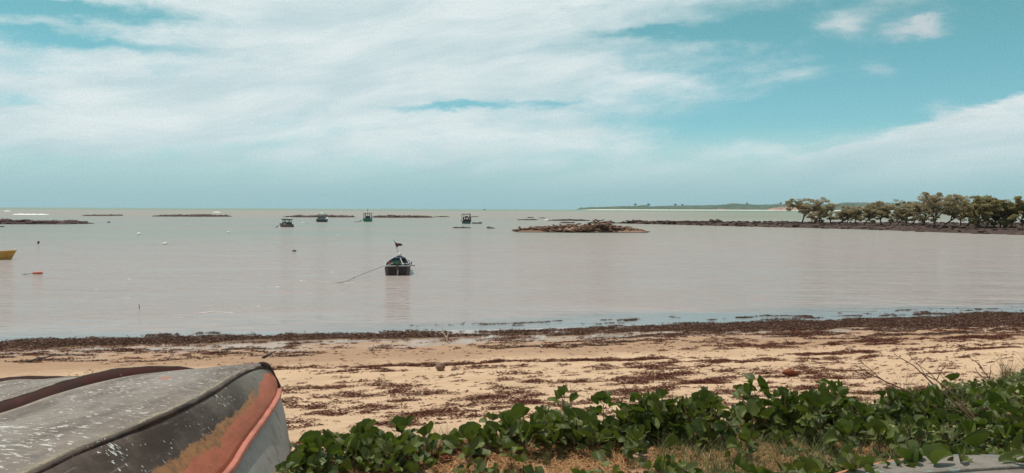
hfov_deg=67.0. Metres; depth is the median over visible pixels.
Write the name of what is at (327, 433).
beach morning glory
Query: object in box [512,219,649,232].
rock islet
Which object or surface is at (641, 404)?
beach morning glory
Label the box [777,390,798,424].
beach morning glory
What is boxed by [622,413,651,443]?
beach morning glory
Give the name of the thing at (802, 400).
beach morning glory
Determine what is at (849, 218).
mangrove tree
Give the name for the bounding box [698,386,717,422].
beach morning glory
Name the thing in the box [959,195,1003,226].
mangrove tree
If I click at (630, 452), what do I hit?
beach morning glory
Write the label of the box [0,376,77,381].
overturned boat
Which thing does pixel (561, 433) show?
beach morning glory
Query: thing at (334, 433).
beach morning glory
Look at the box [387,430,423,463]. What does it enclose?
beach morning glory
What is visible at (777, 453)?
vine runner
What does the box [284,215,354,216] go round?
rock reef
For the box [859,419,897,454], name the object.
beach morning glory
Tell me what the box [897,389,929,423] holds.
beach morning glory
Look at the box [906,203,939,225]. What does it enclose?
mangrove tree
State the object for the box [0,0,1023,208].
sky
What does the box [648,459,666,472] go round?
beach morning glory
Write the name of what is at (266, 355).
driftwood branch
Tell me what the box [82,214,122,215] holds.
rock reef
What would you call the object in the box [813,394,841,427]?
beach morning glory
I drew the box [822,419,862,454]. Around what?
beach morning glory
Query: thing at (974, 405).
beach morning glory
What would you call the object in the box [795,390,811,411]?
beach morning glory
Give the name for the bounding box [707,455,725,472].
grass tuft
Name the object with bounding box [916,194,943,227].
mangrove tree
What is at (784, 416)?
beach morning glory
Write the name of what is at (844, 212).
mangrove tree
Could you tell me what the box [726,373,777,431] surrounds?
beach morning glory
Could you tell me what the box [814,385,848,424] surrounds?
beach morning glory
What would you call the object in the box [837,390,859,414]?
beach morning glory
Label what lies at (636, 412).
beach morning glory
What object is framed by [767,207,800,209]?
red cliff
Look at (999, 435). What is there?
beach morning glory
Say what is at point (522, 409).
beach morning glory
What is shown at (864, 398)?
grass tuft
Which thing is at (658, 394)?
beach morning glory
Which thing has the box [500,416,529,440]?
beach morning glory
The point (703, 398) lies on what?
beach morning glory
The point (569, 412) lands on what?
beach morning glory
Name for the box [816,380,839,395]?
beach morning glory
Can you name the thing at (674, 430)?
beach morning glory
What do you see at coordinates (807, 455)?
green grass
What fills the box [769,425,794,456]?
beach morning glory
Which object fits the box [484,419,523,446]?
beach morning glory
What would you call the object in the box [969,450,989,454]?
beach morning glory
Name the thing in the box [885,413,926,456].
beach morning glory
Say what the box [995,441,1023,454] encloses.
beach morning glory
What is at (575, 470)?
beach morning glory
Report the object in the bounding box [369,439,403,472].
beach morning glory
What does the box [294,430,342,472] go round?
beach morning glory
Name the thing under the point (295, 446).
beach morning glory
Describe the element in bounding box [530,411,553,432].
beach morning glory
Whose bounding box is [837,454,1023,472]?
overturned boat
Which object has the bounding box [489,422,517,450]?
beach morning glory
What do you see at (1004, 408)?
beach morning glory
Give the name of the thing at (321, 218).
cabin boat
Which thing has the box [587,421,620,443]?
beach morning glory
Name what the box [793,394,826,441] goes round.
beach morning glory
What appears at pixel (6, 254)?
rowing boat
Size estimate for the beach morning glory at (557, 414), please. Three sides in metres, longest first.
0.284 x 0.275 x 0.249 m
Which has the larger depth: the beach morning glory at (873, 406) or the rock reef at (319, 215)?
the rock reef at (319, 215)
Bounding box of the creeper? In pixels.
[742,368,1023,472]
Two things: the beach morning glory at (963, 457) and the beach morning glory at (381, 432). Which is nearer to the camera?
the beach morning glory at (963, 457)
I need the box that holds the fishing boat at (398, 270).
[385,241,414,275]
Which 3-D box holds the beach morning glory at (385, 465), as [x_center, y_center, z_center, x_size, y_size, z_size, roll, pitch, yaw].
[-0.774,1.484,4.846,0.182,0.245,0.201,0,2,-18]
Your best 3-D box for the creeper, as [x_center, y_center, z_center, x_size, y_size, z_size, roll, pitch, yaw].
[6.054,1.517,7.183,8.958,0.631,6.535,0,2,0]
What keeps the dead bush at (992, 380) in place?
on the ground at (81, 368)
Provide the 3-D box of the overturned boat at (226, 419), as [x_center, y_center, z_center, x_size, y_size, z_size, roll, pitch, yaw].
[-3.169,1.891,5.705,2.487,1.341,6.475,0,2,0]
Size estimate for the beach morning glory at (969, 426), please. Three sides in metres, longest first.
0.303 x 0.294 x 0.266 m
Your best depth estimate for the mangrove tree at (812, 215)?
184.56 m
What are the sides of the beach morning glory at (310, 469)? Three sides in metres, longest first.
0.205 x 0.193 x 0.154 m
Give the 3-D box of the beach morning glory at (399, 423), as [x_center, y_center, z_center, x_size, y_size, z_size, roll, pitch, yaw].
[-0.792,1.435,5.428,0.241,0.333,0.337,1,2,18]
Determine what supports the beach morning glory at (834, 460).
on the ground at (81, 368)
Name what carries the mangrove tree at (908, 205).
on the rocky spit
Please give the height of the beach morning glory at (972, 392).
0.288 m
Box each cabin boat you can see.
[279,219,293,226]
[316,213,327,221]
[363,209,372,221]
[462,214,470,223]
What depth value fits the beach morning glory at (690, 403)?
5.80 m
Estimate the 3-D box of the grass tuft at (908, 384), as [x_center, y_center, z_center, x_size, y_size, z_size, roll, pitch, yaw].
[3.457,1.349,6.778,0.220,0.443,0.239,0,2,0]
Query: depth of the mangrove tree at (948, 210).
141.80 m
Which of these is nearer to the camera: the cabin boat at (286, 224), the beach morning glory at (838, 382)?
the beach morning glory at (838, 382)
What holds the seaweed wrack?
on the ground at (81, 368)
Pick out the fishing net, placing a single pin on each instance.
(397, 262)
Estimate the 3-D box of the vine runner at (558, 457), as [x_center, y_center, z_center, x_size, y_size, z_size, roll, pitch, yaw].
[0.596,1.545,5.632,1.194,0.035,0.061,-1,2,-35]
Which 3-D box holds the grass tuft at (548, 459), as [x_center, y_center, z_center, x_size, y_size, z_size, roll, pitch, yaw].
[0.235,1.502,5.259,0.113,0.183,0.118,2,3,42]
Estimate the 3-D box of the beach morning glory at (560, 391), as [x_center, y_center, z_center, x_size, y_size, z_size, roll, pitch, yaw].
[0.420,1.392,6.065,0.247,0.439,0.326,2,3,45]
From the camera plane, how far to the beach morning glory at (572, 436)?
5.65 m
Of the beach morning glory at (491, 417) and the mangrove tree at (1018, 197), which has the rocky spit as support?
the mangrove tree at (1018, 197)
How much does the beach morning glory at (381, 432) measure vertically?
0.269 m
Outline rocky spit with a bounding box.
[617,219,1023,234]
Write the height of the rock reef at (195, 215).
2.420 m
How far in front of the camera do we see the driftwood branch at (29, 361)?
17.61 m
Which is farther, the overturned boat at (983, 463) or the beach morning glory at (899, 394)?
the beach morning glory at (899, 394)
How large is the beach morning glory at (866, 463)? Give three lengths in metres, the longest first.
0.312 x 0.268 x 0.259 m
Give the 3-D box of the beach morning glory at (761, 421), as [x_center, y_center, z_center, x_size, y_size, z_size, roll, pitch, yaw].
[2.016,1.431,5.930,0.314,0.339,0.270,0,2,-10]
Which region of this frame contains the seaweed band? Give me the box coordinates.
[0,306,1023,362]
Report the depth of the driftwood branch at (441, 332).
21.31 m
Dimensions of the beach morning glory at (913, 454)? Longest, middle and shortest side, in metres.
0.336 x 0.326 x 0.294 m
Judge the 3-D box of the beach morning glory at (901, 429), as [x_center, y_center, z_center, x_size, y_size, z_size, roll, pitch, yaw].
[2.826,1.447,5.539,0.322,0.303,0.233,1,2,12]
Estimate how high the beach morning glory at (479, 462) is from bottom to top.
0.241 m
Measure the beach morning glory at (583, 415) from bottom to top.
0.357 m
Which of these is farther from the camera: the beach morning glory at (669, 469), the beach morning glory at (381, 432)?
the beach morning glory at (381, 432)
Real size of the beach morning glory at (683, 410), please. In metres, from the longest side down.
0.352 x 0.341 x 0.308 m
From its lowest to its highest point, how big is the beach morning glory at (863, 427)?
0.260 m
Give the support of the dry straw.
on the ground at (81, 368)
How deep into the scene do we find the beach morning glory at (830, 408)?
6.03 m
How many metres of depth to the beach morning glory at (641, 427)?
5.49 m
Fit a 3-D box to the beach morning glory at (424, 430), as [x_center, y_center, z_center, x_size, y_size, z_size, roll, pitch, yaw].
[-0.563,1.429,5.341,0.283,0.333,0.299,0,2,-11]
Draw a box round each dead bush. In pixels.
[851,351,983,428]
[969,357,997,381]
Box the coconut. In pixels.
[436,363,444,370]
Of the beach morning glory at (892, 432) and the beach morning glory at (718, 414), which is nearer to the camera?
the beach morning glory at (892, 432)
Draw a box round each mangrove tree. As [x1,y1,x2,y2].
[784,197,829,222]
[806,211,831,222]
[810,217,824,222]
[818,203,853,223]
[840,214,861,222]
[848,204,887,224]
[864,199,899,223]
[883,206,917,224]
[897,200,928,224]
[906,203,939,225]
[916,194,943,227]
[919,192,975,227]
[952,201,977,225]
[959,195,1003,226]
[981,199,1018,226]
[996,197,1023,226]
[1015,196,1023,214]
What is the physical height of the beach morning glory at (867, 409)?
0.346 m
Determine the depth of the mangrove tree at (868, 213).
162.24 m
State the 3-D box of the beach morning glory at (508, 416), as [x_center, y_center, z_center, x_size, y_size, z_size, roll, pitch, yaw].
[-0.051,1.416,5.615,0.350,0.341,0.254,2,3,38]
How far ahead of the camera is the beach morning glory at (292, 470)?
4.82 m
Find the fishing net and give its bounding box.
[391,259,406,264]
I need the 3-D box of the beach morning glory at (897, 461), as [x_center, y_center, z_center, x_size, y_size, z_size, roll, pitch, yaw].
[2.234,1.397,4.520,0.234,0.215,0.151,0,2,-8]
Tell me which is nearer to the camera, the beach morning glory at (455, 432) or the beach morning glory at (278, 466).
the beach morning glory at (278, 466)
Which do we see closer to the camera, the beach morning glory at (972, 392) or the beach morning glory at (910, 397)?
the beach morning glory at (910, 397)
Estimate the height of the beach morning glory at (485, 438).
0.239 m
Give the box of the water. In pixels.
[0,207,1023,340]
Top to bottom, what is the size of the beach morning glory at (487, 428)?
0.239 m
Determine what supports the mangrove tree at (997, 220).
on the rocky spit
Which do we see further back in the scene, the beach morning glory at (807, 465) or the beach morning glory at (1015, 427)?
the beach morning glory at (1015, 427)
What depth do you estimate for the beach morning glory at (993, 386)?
6.84 m
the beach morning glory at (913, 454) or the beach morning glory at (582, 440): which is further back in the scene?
the beach morning glory at (582, 440)
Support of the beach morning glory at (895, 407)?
on the ground at (81, 368)
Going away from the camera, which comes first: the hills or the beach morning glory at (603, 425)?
the beach morning glory at (603, 425)
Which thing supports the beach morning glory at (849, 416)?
on the ground at (81, 368)
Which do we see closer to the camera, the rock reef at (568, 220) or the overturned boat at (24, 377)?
the overturned boat at (24, 377)
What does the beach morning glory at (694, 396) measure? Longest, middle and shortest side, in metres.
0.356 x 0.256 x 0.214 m
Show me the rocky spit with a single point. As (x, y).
(956, 227)
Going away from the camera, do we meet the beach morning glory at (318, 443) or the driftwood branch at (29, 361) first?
the beach morning glory at (318, 443)
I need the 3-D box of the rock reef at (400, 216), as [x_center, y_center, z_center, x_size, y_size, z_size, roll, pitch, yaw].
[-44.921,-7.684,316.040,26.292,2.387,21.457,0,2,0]
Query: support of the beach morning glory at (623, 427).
on the ground at (81, 368)
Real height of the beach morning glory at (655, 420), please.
0.447 m
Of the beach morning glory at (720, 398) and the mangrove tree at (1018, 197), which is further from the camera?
the mangrove tree at (1018, 197)
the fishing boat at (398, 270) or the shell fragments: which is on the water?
the fishing boat at (398, 270)
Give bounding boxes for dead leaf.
[782,368,798,375]
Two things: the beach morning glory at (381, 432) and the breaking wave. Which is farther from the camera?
the breaking wave
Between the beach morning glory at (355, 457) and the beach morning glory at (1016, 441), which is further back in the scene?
the beach morning glory at (355, 457)
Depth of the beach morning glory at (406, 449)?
5.10 m
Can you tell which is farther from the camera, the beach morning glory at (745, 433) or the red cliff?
the red cliff
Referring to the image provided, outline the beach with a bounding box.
[589,209,893,210]
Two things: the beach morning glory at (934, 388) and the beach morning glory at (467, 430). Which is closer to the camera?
the beach morning glory at (467, 430)
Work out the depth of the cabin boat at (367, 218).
211.19 m
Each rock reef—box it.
[0,218,92,223]
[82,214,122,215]
[153,214,230,216]
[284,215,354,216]
[370,215,433,217]
[546,219,589,220]
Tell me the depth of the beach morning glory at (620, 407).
5.98 m
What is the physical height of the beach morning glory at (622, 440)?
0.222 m
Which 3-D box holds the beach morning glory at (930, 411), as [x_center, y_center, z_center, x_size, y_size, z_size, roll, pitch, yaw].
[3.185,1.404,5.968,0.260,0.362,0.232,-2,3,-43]
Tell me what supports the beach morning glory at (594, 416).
on the ground at (81, 368)
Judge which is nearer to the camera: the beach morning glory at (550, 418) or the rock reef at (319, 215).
the beach morning glory at (550, 418)
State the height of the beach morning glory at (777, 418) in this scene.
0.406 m
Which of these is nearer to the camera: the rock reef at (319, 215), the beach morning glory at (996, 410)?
the beach morning glory at (996, 410)
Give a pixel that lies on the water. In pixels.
(251, 272)
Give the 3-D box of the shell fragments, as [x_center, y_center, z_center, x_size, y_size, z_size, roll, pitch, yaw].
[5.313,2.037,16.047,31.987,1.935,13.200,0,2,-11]
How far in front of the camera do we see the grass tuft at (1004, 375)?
7.64 m
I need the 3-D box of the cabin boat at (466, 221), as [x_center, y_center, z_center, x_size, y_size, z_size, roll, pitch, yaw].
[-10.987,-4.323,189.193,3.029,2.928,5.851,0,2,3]
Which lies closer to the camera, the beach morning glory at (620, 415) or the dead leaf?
the beach morning glory at (620, 415)
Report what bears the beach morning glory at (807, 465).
on the ground at (81, 368)
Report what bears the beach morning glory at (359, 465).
on the ground at (81, 368)
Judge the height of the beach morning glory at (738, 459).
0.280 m
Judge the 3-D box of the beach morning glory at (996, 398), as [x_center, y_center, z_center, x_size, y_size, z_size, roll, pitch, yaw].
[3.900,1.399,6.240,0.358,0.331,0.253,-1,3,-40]
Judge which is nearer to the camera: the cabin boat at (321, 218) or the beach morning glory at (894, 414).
the beach morning glory at (894, 414)
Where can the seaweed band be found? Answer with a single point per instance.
(977, 319)
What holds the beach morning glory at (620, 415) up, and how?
on the ground at (81, 368)
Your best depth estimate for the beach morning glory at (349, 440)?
5.25 m
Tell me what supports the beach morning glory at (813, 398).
on the ground at (81, 368)
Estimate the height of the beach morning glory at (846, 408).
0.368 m
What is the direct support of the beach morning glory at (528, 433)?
on the ground at (81, 368)
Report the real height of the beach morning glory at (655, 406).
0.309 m
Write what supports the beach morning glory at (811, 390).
on the ground at (81, 368)
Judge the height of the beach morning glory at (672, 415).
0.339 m
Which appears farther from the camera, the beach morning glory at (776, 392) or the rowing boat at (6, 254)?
the rowing boat at (6, 254)
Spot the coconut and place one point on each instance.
(440, 366)
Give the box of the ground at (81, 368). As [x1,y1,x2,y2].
[0,316,1023,472]
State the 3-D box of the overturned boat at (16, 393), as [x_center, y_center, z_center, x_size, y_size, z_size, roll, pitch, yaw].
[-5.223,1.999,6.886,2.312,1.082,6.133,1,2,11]
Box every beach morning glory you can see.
[275,447,311,472]
[275,461,294,472]
[277,467,294,472]
[286,443,325,472]
[290,436,334,472]
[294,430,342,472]
[302,460,323,472]
[322,429,335,460]
[330,432,349,452]
[334,439,362,470]
[335,433,364,462]
[335,444,359,466]
[336,426,365,447]
[338,418,380,445]
[339,446,380,472]
[353,432,385,472]
[355,452,390,472]
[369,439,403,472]
[374,429,406,468]
[374,453,402,472]
[375,433,423,472]
[385,415,418,444]
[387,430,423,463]
[403,453,440,472]
[409,421,452,461]
[412,433,435,456]
[440,428,464,449]
[443,421,490,455]
[453,446,486,472]
[460,431,490,456]
[469,427,501,457]
[479,412,501,432]
[483,409,529,449]
[483,424,501,450]
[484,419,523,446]
[484,462,512,472]
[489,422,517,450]
[499,437,526,472]
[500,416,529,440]
[511,403,533,422]
[511,419,550,454]
[523,464,544,472]
[530,405,564,422]
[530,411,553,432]
[532,419,567,445]
[532,429,552,459]
[535,409,568,452]
[547,385,580,424]
[553,421,579,448]
[554,406,582,440]
[558,407,593,450]
[558,417,585,446]
[561,413,586,444]
[569,466,593,472]
[578,419,612,462]
[581,413,614,446]
[586,390,620,422]
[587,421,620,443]
[587,461,624,472]
[597,421,614,443]
[605,406,637,442]
[606,427,627,449]
[612,401,631,434]
[618,424,650,454]
[618,425,639,444]
[619,392,658,426]
[619,411,662,440]
[621,429,646,462]
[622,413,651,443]
[626,390,664,446]
[626,392,659,437]
[628,410,655,439]
[639,454,676,472]
[646,401,660,413]
[648,389,679,434]
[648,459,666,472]
[657,411,677,438]
[659,404,689,434]
[662,395,696,441]
[662,406,695,444]
[663,465,681,472]
[665,424,707,449]
[665,454,697,471]
[666,420,685,443]
[669,459,702,472]
[676,396,710,441]
[687,393,729,444]
[689,392,716,416]
[690,395,715,413]
[692,392,723,412]
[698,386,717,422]
[704,403,727,423]
[711,404,741,442]
[718,454,743,472]
[723,383,759,427]
[723,426,760,458]
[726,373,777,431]
[729,463,750,472]
[744,462,767,472]
[751,392,774,418]
[752,401,783,435]
[763,462,795,472]
[765,387,789,408]
[767,391,800,432]
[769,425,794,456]
[772,463,794,472]
[774,401,809,441]
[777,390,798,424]
[777,397,803,434]
[783,390,806,431]
[788,456,827,472]
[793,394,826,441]
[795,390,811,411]
[798,393,841,444]
[808,388,819,393]
[810,394,842,418]
[811,403,834,423]
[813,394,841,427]
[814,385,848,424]
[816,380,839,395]
[821,378,842,393]
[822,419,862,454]
[827,441,854,472]
[831,395,854,420]
[836,398,863,435]
[836,445,879,472]
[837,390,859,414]
[838,412,865,441]
[839,401,876,420]
[855,402,877,418]
[858,416,880,443]
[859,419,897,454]
[875,390,900,423]
[877,396,907,418]
[879,457,901,465]
[880,388,907,418]
[883,419,933,445]
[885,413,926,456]
[894,439,952,467]
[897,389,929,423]
[901,395,913,415]
[904,382,944,418]
[908,395,943,420]
[908,419,935,447]
[910,394,941,432]
[927,408,962,452]
[930,443,973,453]
[940,373,966,394]
[941,390,965,416]
[947,446,972,462]
[951,417,998,448]
[957,396,978,418]
[957,444,983,450]
[960,429,1002,454]
[964,382,987,405]
[967,386,1002,424]
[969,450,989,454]
[978,391,1012,419]
[983,379,1007,408]
[988,421,1023,451]
[993,425,1009,442]
[994,382,1017,400]
[994,382,1023,417]
[994,417,1023,434]
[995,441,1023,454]
[998,433,1023,462]
[1001,406,1023,421]
[1001,407,1023,424]
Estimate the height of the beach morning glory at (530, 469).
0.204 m
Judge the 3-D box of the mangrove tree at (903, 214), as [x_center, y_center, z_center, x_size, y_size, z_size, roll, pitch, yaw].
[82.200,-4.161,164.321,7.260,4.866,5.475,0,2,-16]
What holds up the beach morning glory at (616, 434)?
on the ground at (81, 368)
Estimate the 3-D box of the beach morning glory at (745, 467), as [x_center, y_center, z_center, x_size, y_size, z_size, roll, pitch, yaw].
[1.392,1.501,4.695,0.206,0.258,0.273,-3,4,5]
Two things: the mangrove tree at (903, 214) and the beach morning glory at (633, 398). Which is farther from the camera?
the mangrove tree at (903, 214)
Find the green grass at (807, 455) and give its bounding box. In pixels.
[383,359,1023,472]
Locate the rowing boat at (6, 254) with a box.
[0,249,16,259]
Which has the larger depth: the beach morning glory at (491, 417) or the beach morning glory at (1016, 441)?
the beach morning glory at (491, 417)
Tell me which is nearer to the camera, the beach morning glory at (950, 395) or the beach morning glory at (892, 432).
the beach morning glory at (892, 432)
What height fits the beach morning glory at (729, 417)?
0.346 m
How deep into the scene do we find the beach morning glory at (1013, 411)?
5.57 m
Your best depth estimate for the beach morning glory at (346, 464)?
5.07 m
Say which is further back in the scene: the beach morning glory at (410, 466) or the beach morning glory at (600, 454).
the beach morning glory at (600, 454)
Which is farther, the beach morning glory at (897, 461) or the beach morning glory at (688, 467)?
the beach morning glory at (688, 467)
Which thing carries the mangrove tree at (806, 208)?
on the rocky spit
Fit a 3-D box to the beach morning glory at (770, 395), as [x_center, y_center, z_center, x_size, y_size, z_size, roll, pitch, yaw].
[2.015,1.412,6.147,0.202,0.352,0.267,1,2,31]
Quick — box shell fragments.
[63,327,988,430]
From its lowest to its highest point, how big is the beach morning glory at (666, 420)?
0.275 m
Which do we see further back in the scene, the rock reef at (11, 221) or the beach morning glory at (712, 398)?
the rock reef at (11, 221)
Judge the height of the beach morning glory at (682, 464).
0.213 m
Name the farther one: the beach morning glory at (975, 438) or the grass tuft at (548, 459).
the grass tuft at (548, 459)
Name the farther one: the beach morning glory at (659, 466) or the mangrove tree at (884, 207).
the mangrove tree at (884, 207)
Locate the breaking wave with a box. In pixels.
[12,214,48,214]
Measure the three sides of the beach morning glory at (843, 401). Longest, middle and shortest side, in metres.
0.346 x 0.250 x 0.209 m
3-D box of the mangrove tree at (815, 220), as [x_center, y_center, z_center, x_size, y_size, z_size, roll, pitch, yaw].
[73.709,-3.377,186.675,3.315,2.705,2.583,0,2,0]
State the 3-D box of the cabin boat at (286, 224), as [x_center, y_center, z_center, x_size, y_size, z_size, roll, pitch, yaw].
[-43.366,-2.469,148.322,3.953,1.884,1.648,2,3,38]
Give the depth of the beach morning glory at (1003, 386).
6.94 m
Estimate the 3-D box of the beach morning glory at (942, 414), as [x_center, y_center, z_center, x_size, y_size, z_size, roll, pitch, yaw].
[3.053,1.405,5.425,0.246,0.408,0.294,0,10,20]
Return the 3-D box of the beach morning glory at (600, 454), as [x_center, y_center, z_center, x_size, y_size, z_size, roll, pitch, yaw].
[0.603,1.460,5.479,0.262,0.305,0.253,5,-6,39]
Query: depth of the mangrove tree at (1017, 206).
142.44 m
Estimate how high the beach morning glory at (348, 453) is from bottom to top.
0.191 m
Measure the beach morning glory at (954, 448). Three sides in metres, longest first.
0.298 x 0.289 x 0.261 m
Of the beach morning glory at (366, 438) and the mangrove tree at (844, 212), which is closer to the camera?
the beach morning glory at (366, 438)
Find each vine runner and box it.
[527,445,616,462]
[720,445,821,466]
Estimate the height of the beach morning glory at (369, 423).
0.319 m
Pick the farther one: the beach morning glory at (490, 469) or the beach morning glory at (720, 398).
the beach morning glory at (720, 398)
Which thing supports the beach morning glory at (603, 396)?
on the ground at (81, 368)
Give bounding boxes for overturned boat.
[0,361,289,472]
[0,365,194,412]
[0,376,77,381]
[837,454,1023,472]
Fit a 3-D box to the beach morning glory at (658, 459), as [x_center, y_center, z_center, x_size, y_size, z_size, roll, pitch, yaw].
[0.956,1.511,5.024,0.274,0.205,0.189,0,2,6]
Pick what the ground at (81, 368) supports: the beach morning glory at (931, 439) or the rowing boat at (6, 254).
the beach morning glory at (931, 439)
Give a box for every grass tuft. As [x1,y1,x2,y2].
[537,446,557,468]
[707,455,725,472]
[853,387,874,404]
[891,369,920,391]
[993,354,1023,379]
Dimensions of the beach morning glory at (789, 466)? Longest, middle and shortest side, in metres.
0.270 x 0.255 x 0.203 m
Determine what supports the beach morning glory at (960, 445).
on the ground at (81, 368)
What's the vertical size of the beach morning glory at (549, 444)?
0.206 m
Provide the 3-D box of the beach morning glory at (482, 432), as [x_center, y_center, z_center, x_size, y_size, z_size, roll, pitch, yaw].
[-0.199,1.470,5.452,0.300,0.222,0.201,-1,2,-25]
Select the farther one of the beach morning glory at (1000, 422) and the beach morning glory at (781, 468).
the beach morning glory at (1000, 422)
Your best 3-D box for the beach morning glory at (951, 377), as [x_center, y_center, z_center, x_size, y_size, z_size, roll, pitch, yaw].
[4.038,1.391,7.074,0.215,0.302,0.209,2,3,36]
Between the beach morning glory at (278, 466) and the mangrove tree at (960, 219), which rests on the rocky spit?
the mangrove tree at (960, 219)
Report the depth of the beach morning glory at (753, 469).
4.82 m
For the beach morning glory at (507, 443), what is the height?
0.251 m
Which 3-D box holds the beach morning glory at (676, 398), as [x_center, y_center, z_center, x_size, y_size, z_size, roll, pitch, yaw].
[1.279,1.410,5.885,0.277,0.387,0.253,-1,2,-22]
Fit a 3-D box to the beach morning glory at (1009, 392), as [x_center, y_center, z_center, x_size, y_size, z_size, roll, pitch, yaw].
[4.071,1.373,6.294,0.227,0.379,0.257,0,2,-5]
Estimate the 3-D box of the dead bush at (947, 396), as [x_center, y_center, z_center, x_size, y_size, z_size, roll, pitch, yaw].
[3.389,1.271,6.281,1.063,0.564,0.798,2,2,33]
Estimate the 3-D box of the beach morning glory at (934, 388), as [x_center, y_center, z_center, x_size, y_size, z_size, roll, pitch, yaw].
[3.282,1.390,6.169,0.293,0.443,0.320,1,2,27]
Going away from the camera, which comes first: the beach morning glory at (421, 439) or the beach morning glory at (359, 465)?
the beach morning glory at (359, 465)
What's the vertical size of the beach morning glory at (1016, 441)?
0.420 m
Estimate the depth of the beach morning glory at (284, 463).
5.01 m
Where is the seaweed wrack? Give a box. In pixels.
[0,324,1023,470]
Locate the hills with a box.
[576,202,953,209]
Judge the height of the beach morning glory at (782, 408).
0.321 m
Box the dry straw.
[274,398,1010,472]
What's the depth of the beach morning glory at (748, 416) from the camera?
6.19 m
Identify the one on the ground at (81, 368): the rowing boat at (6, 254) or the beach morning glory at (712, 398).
the beach morning glory at (712, 398)
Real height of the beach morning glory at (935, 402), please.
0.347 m
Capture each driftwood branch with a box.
[28,355,56,362]
[262,351,274,357]
[440,327,449,342]
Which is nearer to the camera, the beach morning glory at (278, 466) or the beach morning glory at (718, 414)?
the beach morning glory at (278, 466)
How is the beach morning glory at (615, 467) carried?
on the ground at (81, 368)
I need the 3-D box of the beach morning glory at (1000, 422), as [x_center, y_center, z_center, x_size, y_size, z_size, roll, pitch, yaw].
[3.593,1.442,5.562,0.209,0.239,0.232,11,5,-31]
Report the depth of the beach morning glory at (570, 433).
5.67 m
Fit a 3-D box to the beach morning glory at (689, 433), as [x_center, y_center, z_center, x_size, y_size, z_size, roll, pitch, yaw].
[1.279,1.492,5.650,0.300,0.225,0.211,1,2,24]
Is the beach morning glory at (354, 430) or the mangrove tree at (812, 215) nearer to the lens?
the beach morning glory at (354, 430)
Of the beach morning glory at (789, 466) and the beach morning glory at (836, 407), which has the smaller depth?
the beach morning glory at (789, 466)

